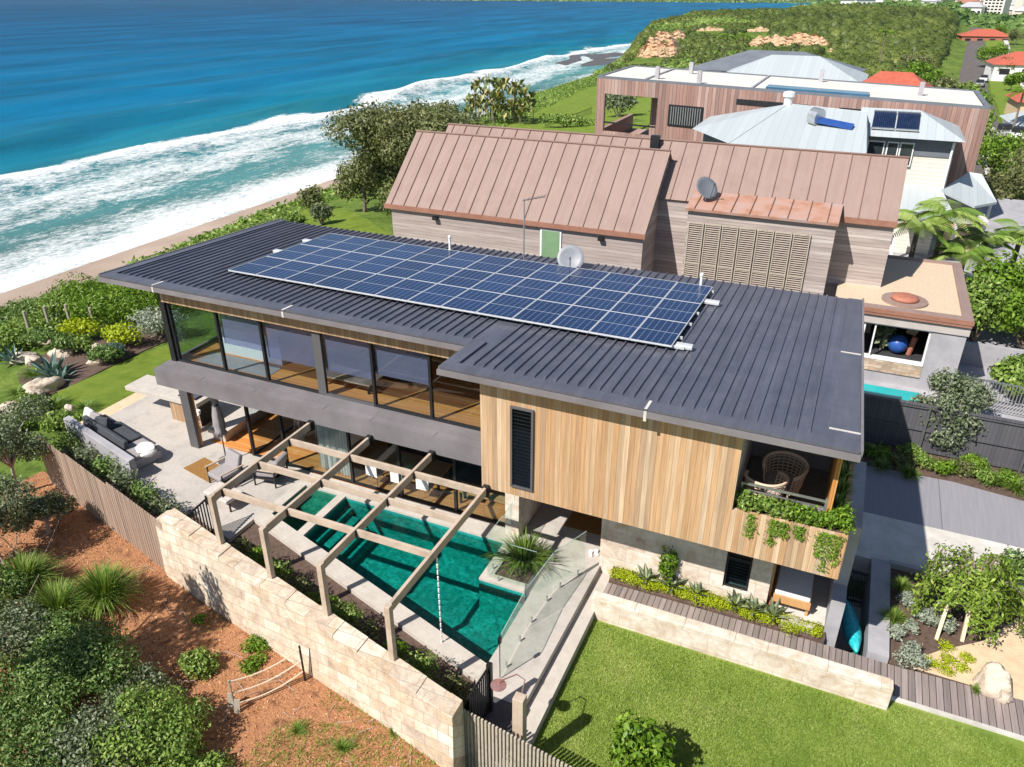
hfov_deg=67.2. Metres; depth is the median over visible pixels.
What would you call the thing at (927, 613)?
silver bush
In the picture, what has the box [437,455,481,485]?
cabinet
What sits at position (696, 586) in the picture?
agave
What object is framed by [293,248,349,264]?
solar panel
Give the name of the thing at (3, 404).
boulder
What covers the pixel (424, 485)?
dining chair
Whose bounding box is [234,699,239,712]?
board
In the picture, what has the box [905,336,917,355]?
punching bag
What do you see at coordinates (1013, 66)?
street tree
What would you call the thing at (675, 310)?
solar panel
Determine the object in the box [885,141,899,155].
window frame
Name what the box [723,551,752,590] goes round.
window frame
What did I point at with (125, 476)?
hedge shrub
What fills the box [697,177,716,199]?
satellite dish
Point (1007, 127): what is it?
parked car
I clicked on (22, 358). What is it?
boulder
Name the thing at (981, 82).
parked car
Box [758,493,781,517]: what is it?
trailing plant
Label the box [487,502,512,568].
glass panel
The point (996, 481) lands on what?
verge grass
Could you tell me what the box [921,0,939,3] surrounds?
town house
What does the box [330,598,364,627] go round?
shrub
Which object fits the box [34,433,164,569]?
paling fence
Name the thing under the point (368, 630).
shrub
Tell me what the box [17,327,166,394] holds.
garden soil
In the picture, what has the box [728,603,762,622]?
moss cushion
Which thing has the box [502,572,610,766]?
wall
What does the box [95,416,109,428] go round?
cushion
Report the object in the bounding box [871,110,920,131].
solar water panel
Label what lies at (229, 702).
board
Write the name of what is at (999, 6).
apartment block
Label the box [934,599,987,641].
timber prop
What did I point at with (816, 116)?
rooftop water heater
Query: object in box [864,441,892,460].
verge plant
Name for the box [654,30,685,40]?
cliff
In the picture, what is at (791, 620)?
stepping stone
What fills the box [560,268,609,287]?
solar panel
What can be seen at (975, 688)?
grass tuft
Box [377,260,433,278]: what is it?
solar panel
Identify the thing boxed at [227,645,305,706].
rope barrier
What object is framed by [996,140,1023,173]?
street tree
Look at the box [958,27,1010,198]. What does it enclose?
street
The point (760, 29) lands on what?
cliff
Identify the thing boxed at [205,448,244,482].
armchair
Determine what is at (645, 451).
house
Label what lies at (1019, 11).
town house
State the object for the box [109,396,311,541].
terrace paving
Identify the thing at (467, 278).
solar panel
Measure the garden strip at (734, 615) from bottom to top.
1.309 m
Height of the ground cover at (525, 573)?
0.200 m
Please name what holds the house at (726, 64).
on the ground at (198, 326)
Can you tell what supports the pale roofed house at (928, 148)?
on the ground at (198, 326)
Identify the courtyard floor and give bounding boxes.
[834,596,860,650]
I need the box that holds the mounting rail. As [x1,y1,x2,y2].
[234,272,683,349]
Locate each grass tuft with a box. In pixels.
[282,718,311,735]
[327,734,358,764]
[383,726,399,739]
[871,604,912,625]
[885,575,915,593]
[970,683,980,695]
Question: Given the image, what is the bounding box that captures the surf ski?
[842,599,861,652]
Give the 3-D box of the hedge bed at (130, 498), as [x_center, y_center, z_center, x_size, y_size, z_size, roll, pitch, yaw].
[-12.150,3.573,23.708,7.056,1.000,1.165,20,33,33]
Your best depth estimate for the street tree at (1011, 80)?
162.58 m
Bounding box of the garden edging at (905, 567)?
[889,559,959,582]
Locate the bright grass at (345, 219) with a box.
[298,204,389,235]
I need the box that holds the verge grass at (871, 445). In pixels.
[863,441,883,459]
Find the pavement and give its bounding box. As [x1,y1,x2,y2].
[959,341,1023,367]
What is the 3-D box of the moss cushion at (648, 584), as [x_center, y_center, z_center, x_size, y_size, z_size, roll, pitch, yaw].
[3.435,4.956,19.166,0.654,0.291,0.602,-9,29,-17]
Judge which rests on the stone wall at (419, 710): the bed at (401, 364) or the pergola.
the pergola
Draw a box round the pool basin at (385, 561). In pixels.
[305,498,528,662]
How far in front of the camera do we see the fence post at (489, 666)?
15.52 m
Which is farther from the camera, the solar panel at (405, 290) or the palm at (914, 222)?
the palm at (914, 222)
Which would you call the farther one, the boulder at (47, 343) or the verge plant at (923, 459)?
the boulder at (47, 343)
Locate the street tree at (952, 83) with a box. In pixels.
[932,73,984,89]
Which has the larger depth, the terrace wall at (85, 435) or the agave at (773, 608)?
the terrace wall at (85, 435)
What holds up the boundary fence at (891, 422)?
on the verge at (970, 480)
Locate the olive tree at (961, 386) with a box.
[909,366,997,451]
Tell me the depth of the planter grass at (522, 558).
19.66 m
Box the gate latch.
[498,635,501,676]
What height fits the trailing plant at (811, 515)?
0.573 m
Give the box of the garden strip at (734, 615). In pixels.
[609,566,825,643]
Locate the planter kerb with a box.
[479,535,556,594]
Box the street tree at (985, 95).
[960,85,995,111]
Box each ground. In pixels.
[0,0,1023,766]
[864,198,1023,420]
[909,618,1023,699]
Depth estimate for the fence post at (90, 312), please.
36.08 m
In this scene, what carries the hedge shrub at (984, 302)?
on the neighbour ground at (1012, 209)
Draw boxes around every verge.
[849,441,1023,500]
[984,28,1019,120]
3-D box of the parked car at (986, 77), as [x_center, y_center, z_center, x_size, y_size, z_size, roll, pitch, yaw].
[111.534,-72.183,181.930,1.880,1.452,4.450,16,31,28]
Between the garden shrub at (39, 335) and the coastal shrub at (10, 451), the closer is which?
the coastal shrub at (10, 451)
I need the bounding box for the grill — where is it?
[178,394,201,399]
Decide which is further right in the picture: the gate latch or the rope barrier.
the gate latch
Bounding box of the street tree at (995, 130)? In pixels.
[982,126,1023,175]
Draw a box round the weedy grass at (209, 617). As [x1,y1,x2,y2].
[185,597,227,635]
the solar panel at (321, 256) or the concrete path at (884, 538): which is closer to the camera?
the concrete path at (884, 538)
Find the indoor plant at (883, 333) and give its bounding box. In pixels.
[872,325,896,349]
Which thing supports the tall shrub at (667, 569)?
on the garden strip at (734, 615)
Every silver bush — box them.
[886,622,908,640]
[892,637,931,669]
[895,591,919,607]
[902,618,919,634]
[911,604,939,626]
[922,595,940,608]
[932,611,959,633]
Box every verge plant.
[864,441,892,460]
[884,452,917,471]
[895,442,926,459]
[910,452,935,469]
[932,457,959,474]
[950,458,977,476]
[956,452,988,469]
[968,464,1000,485]
[995,467,1023,486]
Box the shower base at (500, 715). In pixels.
[474,697,511,760]
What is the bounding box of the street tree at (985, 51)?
[974,45,1004,66]
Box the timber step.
[484,500,504,521]
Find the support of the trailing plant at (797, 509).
in the house at (645, 451)
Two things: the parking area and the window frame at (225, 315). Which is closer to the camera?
the window frame at (225, 315)
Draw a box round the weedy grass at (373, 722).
[320,686,385,728]
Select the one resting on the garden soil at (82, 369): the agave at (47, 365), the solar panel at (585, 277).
the agave at (47, 365)
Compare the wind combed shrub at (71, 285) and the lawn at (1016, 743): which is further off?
the wind combed shrub at (71, 285)
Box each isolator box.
[676,342,693,349]
[704,299,719,305]
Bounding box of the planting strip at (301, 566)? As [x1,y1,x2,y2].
[188,514,474,720]
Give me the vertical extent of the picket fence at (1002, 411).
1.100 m
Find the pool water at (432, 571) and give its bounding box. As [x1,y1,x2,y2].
[307,495,519,651]
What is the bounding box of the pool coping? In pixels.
[254,472,508,682]
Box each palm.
[719,33,736,56]
[732,32,754,51]
[876,29,894,61]
[892,209,962,257]
[903,197,988,259]
[926,239,997,272]
[941,225,1023,285]
[980,218,1023,269]
[1004,86,1023,127]
[1012,234,1023,264]
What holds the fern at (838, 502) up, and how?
on the house at (645, 451)
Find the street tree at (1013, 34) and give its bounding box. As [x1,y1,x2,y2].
[1007,29,1023,44]
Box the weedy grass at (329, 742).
[242,718,435,766]
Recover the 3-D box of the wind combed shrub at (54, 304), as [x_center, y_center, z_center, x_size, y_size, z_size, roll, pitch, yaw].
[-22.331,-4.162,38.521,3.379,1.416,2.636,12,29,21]
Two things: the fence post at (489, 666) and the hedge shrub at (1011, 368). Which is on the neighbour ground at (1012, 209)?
the hedge shrub at (1011, 368)
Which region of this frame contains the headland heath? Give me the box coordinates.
[593,10,780,74]
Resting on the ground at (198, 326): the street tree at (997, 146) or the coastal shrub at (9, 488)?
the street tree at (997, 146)
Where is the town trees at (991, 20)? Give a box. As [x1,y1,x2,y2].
[782,0,1023,28]
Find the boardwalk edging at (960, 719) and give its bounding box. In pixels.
[888,696,1023,741]
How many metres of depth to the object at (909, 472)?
24.00 m
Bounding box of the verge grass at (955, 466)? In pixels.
[945,457,962,475]
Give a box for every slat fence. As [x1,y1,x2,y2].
[186,497,214,533]
[463,709,571,766]
[467,668,488,737]
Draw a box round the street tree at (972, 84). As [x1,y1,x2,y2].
[957,81,981,89]
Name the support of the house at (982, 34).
on the ground at (198, 326)
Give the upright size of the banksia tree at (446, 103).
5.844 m
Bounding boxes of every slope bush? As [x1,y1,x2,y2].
[0,560,43,624]
[0,591,58,671]
[0,641,92,743]
[0,700,82,766]
[6,604,89,671]
[14,615,143,705]
[24,686,159,766]
[81,679,215,766]
[94,661,172,706]
[138,730,236,766]
[177,645,219,681]
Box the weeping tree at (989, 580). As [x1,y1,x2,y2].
[907,540,1023,646]
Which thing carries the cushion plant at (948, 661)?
on the sandy ground at (1008, 654)
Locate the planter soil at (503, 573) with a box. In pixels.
[496,548,545,583]
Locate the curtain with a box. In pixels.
[316,425,354,476]
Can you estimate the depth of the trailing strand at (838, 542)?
15.17 m
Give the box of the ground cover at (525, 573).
[505,560,533,578]
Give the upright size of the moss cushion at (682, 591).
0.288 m
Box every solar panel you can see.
[228,256,291,275]
[255,260,317,280]
[268,244,323,259]
[284,265,346,285]
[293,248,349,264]
[301,233,354,247]
[313,269,374,290]
[320,252,376,268]
[326,237,378,251]
[343,274,405,295]
[349,256,404,273]
[352,240,404,255]
[375,279,436,301]
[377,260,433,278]
[379,244,432,259]
[407,248,459,263]
[407,264,463,283]
[407,284,468,307]
[436,251,487,268]
[438,269,493,288]
[441,289,501,313]
[465,255,516,272]
[470,273,525,293]
[476,294,536,319]
[496,259,546,277]
[503,278,557,298]
[512,299,571,325]
[527,264,577,282]
[538,283,591,304]
[550,305,608,332]
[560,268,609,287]
[573,288,626,310]
[589,311,647,339]
[593,273,642,292]
[610,293,663,316]
[628,277,676,297]
[630,317,686,346]
[648,298,700,323]
[665,282,712,303]
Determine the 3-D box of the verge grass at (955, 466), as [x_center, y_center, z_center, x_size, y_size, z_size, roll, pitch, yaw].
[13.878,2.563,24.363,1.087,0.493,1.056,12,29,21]
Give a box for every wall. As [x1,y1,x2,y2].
[63,415,189,514]
[156,508,465,766]
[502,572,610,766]
[591,590,893,709]
[858,557,890,663]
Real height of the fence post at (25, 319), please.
1.402 m
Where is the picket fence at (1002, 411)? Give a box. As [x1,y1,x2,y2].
[964,375,1023,417]
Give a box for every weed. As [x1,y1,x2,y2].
[190,613,206,624]
[237,652,267,675]
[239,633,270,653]
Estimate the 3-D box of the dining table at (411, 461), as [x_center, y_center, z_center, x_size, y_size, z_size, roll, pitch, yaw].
[-3.057,2.636,23.049,2.500,0.740,0.800,12,29,21]
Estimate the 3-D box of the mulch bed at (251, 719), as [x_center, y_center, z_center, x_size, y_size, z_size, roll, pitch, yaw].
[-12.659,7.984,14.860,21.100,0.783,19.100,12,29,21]
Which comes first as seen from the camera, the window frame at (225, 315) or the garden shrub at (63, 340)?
the window frame at (225, 315)
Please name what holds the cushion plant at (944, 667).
on the sandy ground at (1008, 654)
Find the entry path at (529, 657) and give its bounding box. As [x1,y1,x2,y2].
[470,503,601,766]
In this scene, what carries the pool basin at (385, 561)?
in the pool coping
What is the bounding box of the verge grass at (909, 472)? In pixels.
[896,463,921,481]
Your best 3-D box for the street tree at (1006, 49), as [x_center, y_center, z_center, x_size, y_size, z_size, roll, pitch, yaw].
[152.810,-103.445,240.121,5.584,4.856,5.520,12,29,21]
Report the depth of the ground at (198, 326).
95.80 m
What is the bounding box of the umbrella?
[210,398,227,464]
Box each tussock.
[0,383,25,401]
[0,547,71,605]
[12,362,43,380]
[16,572,104,631]
[44,393,75,409]
[59,555,152,624]
[71,397,105,414]
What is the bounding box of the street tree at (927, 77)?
[919,68,946,82]
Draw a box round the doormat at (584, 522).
[564,512,601,535]
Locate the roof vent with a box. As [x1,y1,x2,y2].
[783,91,795,105]
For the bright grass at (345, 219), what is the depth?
53.66 m
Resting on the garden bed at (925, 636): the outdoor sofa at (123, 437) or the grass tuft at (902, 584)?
the grass tuft at (902, 584)
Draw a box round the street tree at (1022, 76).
[1020,71,1023,84]
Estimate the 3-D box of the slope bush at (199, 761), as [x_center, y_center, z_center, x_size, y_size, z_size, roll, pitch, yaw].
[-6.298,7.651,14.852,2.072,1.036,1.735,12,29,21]
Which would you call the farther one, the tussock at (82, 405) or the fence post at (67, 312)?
the fence post at (67, 312)
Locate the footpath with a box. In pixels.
[1003,40,1023,86]
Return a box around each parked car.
[975,79,984,86]
[979,75,988,81]
[995,123,1011,135]
[1009,126,1023,137]
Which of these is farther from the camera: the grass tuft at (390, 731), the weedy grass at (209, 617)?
the weedy grass at (209, 617)
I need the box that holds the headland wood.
[605,2,960,96]
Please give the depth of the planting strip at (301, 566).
19.08 m
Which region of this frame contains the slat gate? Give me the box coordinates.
[846,568,869,607]
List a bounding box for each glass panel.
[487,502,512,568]
[488,538,535,589]
[501,591,524,667]
[526,553,553,622]
[554,531,586,587]
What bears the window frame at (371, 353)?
in the house at (645, 451)
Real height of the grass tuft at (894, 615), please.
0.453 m
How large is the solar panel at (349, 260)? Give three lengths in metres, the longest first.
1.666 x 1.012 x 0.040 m
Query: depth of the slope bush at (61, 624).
17.80 m
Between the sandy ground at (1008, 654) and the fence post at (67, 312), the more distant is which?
the fence post at (67, 312)
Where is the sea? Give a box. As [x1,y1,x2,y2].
[0,0,811,293]
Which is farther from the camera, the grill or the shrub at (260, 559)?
the grill
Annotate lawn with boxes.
[57,343,194,421]
[479,86,651,133]
[528,619,1023,766]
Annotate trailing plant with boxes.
[734,488,753,512]
[743,491,769,513]
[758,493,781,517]
[769,499,793,521]
[785,498,809,523]
[798,505,824,527]
[812,508,839,529]
[826,504,856,534]
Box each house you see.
[97,219,866,646]
[384,123,909,332]
[595,62,990,229]
[685,50,866,71]
[692,104,965,255]
[727,55,868,81]
[841,0,853,3]
[854,0,875,3]
[862,71,932,86]
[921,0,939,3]
[957,29,1007,40]
[961,2,986,13]
[983,51,1023,80]
[999,111,1023,126]
[1004,92,1023,113]
[1014,7,1023,15]
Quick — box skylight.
[881,292,927,308]
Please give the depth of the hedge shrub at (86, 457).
24.07 m
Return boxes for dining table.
[326,364,382,394]
[367,446,451,495]
[458,481,504,504]
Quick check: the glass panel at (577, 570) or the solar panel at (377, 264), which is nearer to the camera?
the glass panel at (577, 570)
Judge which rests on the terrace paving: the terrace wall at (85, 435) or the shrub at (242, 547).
the terrace wall at (85, 435)
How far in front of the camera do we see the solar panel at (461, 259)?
24.20 m
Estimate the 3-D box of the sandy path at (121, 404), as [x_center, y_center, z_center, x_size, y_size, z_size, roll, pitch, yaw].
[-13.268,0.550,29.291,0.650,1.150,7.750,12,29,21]
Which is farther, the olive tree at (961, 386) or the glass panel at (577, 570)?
the olive tree at (961, 386)
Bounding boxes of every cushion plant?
[921,654,940,669]
[934,662,955,676]
[936,638,957,653]
[938,652,957,664]
[953,656,972,673]
[959,651,976,662]
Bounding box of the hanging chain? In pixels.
[436,557,442,642]
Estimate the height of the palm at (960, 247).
3.576 m
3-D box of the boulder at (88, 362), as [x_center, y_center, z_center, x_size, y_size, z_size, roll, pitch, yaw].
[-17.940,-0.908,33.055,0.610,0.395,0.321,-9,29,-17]
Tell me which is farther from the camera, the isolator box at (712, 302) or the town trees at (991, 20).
the town trees at (991, 20)
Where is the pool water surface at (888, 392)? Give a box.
[864,384,919,401]
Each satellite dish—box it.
[557,245,583,267]
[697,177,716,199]
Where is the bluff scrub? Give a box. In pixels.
[49,70,613,293]
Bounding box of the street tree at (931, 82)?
[928,76,949,86]
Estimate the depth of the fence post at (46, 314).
36.25 m
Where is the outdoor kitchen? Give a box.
[125,375,211,426]
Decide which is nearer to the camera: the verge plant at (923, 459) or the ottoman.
the ottoman
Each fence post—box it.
[22,311,30,329]
[42,306,50,326]
[64,304,72,330]
[88,307,95,331]
[486,661,492,711]
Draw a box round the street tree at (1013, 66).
[991,57,1015,70]
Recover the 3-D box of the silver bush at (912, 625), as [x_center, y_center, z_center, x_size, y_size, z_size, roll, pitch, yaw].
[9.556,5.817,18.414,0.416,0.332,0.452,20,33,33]
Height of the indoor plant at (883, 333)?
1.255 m
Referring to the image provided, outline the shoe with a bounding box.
[593,549,598,555]
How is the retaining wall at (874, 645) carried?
on the ground at (198, 326)
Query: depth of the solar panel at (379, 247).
25.32 m
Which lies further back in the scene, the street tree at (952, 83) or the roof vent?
the street tree at (952, 83)
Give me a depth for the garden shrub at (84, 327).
34.91 m
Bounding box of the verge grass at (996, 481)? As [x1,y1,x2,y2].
[983,471,1010,489]
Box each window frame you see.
[166,303,223,370]
[182,314,227,356]
[213,312,266,380]
[257,321,318,392]
[311,332,373,405]
[368,343,430,419]
[427,355,480,430]
[510,405,533,491]
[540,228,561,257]
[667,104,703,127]
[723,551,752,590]
[864,322,931,363]
[867,140,885,154]
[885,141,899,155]
[898,142,914,166]
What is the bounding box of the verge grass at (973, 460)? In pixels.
[965,459,985,474]
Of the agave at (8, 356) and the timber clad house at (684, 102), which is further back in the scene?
the timber clad house at (684, 102)
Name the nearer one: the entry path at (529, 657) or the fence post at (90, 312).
the entry path at (529, 657)
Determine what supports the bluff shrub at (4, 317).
on the ground at (198, 326)
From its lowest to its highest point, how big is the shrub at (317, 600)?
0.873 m
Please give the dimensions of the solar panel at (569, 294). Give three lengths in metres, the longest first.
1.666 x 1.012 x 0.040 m
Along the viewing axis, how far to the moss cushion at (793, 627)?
17.84 m
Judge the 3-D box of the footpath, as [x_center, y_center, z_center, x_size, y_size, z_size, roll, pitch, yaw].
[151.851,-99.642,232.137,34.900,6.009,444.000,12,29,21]
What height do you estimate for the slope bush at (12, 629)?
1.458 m
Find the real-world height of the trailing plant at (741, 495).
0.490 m
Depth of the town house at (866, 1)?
784.45 m
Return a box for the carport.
[889,172,996,258]
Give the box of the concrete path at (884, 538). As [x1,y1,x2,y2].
[852,512,1023,585]
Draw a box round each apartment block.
[983,0,1011,13]
[1012,0,1023,14]
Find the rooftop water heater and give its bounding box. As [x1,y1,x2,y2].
[807,107,853,129]
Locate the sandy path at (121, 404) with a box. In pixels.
[80,393,146,424]
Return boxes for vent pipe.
[448,235,450,249]
[699,273,703,284]
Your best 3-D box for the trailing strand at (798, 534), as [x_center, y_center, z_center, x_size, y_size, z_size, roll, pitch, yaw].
[5.744,2.989,15.352,0.353,0.379,0.103,12,29,21]
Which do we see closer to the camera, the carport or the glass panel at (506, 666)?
the glass panel at (506, 666)
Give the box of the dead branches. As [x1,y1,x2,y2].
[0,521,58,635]
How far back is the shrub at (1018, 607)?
18.61 m
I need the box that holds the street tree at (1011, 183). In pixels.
[982,155,1023,199]
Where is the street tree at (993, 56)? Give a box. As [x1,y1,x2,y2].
[986,53,1003,59]
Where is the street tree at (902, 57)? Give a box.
[898,54,915,61]
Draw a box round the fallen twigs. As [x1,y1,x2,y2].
[11,562,410,766]
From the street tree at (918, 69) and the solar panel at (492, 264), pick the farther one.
the street tree at (918, 69)
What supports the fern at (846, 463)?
on the house at (645, 451)
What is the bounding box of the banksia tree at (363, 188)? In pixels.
[329,151,388,211]
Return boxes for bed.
[0,471,465,766]
[60,447,166,517]
[215,316,300,365]
[334,339,426,380]
[887,568,1015,686]
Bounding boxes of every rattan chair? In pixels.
[744,470,789,501]
[762,451,809,497]
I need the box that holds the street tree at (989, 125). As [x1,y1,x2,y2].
[984,111,996,133]
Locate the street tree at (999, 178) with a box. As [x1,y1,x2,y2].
[988,165,1020,192]
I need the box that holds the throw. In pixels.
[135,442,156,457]
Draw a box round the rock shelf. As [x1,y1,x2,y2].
[555,52,623,66]
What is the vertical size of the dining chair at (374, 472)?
0.881 m
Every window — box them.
[736,99,809,106]
[839,107,860,110]
[999,68,1009,74]
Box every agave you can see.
[0,342,32,363]
[27,349,77,377]
[44,364,74,380]
[634,563,659,584]
[659,575,687,593]
[685,580,709,599]
[723,588,751,610]
[737,593,767,615]
[756,598,790,622]
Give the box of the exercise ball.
[887,334,907,352]
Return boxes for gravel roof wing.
[836,255,974,391]
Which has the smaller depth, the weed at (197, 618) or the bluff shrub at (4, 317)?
the weed at (197, 618)
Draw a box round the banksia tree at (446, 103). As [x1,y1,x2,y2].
[410,100,470,123]
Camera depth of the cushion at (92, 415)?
25.23 m
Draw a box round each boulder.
[0,401,16,412]
[9,352,38,364]
[22,376,65,393]
[24,388,46,397]
[25,355,40,365]
[30,339,52,345]
[47,348,73,357]
[64,404,77,412]
[86,360,100,364]
[972,661,1013,703]
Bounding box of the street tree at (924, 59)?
[903,53,936,68]
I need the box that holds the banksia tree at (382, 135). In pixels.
[320,96,488,218]
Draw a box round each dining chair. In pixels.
[365,465,385,486]
[390,472,409,489]
[416,479,434,501]
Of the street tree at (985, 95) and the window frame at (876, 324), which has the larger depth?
the street tree at (985, 95)
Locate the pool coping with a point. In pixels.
(461, 659)
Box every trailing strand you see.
[741,513,758,538]
[763,518,779,545]
[775,521,792,539]
[792,525,808,541]
[811,530,828,557]
[816,532,835,572]
[826,535,845,566]
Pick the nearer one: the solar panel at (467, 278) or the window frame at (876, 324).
the solar panel at (467, 278)
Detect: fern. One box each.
[820,476,854,497]
[828,457,860,468]
[828,461,859,484]
[832,491,857,515]
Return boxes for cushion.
[83,407,94,415]
[89,411,101,419]
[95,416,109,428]
[607,565,633,581]
[622,568,647,586]
[637,577,663,591]
[653,579,682,595]
[671,583,692,599]
[682,588,711,606]
[701,590,726,609]
[712,595,740,613]
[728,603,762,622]
[752,607,777,626]
[765,610,794,630]
[778,613,809,635]
[796,619,823,638]
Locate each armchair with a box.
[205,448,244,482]
[253,451,287,487]
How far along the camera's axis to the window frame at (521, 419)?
17.38 m
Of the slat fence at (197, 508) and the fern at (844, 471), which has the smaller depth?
the fern at (844, 471)
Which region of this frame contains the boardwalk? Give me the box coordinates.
[604,582,1023,735]
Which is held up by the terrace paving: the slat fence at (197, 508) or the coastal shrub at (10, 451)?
the slat fence at (197, 508)
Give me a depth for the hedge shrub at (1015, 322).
28.72 m
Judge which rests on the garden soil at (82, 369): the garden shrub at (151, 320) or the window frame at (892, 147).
the garden shrub at (151, 320)
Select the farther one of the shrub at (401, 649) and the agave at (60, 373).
the agave at (60, 373)
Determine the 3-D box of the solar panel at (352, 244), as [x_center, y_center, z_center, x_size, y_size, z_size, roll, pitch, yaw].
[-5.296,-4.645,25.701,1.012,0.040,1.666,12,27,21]
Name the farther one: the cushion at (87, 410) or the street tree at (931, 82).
the street tree at (931, 82)
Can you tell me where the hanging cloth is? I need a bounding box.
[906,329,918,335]
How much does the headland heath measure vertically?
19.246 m
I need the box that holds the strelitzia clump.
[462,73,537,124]
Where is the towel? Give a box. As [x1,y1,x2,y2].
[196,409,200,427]
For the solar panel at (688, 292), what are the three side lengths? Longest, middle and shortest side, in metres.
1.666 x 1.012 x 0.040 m
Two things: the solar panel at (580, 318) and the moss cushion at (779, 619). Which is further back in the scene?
the solar panel at (580, 318)
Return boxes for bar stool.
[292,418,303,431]
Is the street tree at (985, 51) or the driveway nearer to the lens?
the driveway
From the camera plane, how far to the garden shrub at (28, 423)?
27.68 m
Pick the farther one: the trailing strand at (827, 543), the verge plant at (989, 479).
the verge plant at (989, 479)
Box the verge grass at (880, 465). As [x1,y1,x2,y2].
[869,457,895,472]
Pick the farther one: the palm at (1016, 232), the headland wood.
the headland wood
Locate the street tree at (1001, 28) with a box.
[994,24,1008,33]
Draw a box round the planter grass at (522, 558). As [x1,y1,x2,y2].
[482,525,563,576]
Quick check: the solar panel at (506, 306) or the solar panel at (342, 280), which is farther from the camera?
the solar panel at (342, 280)
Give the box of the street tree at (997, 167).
[987,142,1023,176]
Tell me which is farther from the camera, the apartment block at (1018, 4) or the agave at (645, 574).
the apartment block at (1018, 4)
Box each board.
[227,693,232,707]
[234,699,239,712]
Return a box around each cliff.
[636,37,680,57]
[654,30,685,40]
[696,26,723,30]
[747,26,768,31]
[749,32,828,45]
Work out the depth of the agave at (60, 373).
31.70 m
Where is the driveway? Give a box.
[863,466,1023,547]
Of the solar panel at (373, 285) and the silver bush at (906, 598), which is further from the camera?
the solar panel at (373, 285)
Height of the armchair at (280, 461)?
0.896 m
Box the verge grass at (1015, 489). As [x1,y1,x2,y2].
[998,477,1023,498]
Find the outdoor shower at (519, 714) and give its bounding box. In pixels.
[490,674,526,766]
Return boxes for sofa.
[83,414,161,468]
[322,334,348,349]
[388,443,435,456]
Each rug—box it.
[184,457,218,481]
[196,352,282,376]
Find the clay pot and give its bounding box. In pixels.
[767,596,775,606]
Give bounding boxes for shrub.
[0,295,66,322]
[0,300,58,324]
[0,311,67,342]
[0,322,38,357]
[0,390,58,490]
[0,411,36,432]
[0,472,40,561]
[7,490,79,533]
[12,392,51,410]
[19,327,59,343]
[20,294,88,320]
[32,286,94,313]
[35,408,81,431]
[40,272,123,315]
[50,331,82,351]
[51,427,83,457]
[54,316,100,336]
[59,283,175,326]
[69,441,99,470]
[70,334,93,350]
[84,344,124,363]
[89,452,119,482]
[100,322,143,346]
[101,284,184,314]
[104,340,125,357]
[105,464,140,495]
[122,305,188,337]
[129,479,160,510]
[133,255,155,261]
[143,492,186,517]
[169,241,199,251]
[191,230,229,244]
[225,224,256,234]
[225,536,252,556]
[245,544,276,566]
[250,218,275,224]
[262,558,294,581]
[273,211,305,222]
[288,574,318,597]
[296,184,323,210]
[307,591,337,609]
[308,201,335,224]
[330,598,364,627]
[357,618,382,642]
[381,637,414,660]
[404,648,443,679]
[432,666,472,705]
[534,113,594,127]
[546,108,591,124]
[605,94,638,116]
[609,707,681,766]
[658,546,679,588]
[699,763,731,766]
[963,250,1023,323]
[966,271,1014,341]
[987,353,1023,399]
[992,288,1023,349]
[992,591,1023,620]
[996,545,1023,583]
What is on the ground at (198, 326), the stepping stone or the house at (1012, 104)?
the house at (1012, 104)
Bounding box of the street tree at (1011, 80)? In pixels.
[1002,71,1021,90]
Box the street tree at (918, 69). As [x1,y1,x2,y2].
[905,59,936,77]
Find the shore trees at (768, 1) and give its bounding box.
[453,0,825,2]
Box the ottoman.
[203,481,242,511]
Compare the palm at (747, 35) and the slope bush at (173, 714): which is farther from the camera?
the palm at (747, 35)
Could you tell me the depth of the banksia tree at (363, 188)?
55.93 m
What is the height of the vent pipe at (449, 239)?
0.540 m
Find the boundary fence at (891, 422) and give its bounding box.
[864,393,1023,472]
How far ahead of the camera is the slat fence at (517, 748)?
14.60 m
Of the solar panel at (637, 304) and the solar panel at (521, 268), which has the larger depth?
the solar panel at (521, 268)
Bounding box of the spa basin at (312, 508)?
[273,487,336,530]
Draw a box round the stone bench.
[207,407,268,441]
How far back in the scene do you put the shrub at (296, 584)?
18.70 m
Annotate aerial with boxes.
[523,194,546,258]
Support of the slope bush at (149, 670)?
on the mulch bed at (251, 719)
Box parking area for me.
[982,127,1002,174]
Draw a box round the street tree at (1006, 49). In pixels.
[994,43,1010,54]
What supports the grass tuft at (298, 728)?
on the mulch bed at (251, 719)
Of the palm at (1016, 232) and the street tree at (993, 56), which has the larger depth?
the street tree at (993, 56)
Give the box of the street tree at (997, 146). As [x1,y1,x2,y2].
[976,130,1023,181]
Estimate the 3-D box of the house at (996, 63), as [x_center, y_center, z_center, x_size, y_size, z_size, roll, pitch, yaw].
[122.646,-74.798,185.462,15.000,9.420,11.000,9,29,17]
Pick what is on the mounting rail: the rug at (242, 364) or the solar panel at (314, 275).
the solar panel at (314, 275)
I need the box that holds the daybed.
[772,565,814,615]
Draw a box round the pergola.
[207,420,489,660]

